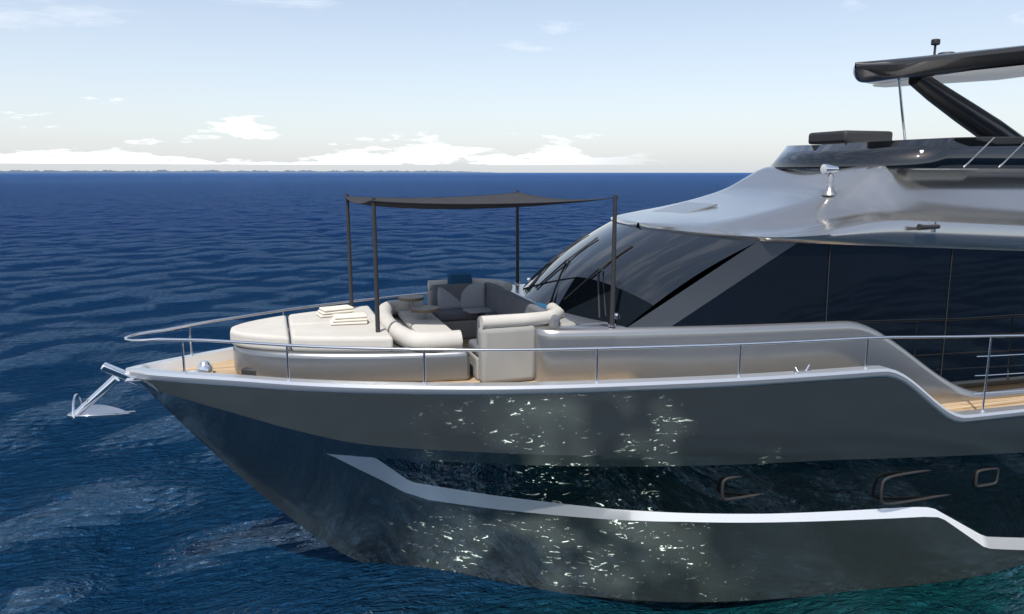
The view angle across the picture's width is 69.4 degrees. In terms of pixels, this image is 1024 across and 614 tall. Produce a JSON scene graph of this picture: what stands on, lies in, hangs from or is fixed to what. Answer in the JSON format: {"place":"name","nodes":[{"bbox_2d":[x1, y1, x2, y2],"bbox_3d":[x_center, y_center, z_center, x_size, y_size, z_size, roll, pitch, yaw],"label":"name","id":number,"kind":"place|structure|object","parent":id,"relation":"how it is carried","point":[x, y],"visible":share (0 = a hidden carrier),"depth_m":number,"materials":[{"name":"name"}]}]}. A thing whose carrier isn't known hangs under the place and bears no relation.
{"place":"outdoors","nodes":[
{"label":"outdoors","id":0,"kind":"place"},
{"bbox_2d":[0,170,495,172],"bbox_3d":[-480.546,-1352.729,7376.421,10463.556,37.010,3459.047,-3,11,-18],"label":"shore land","id":1,"kind":"structure","parent":0,"point":[193,171],"depth_m":8312.38,"materials":[{"name":"grey"}]},
{"bbox_2d":[0,173,751,182],"bbox_3d":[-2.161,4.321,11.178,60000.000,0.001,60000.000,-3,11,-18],"label":"horizon","id":2,"kind":"structure","parent":0,"point":[177,177],"depth_m":941.25,"materials":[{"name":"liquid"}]},
{"bbox_2d":[0,180,1023,613],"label":"sea water","id":3,"kind":"structure","parent":0,"point":[152,506],"depth_m":22.65,"materials":[{"name":"blue liquid"}]},
{"bbox_2d":[67,39,1023,603],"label":"yacht","id":4,"kind":"object","parent":3,"relation":"on","point":[795,371],"visible":0.97,"depth_m":9.95,"materials":[{"name":"grey paint"}]},
{"bbox_2d":[0,0,1023,172],"label":"sky","id":5,"kind":"structure","parent":0,"point":[498,86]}
]}

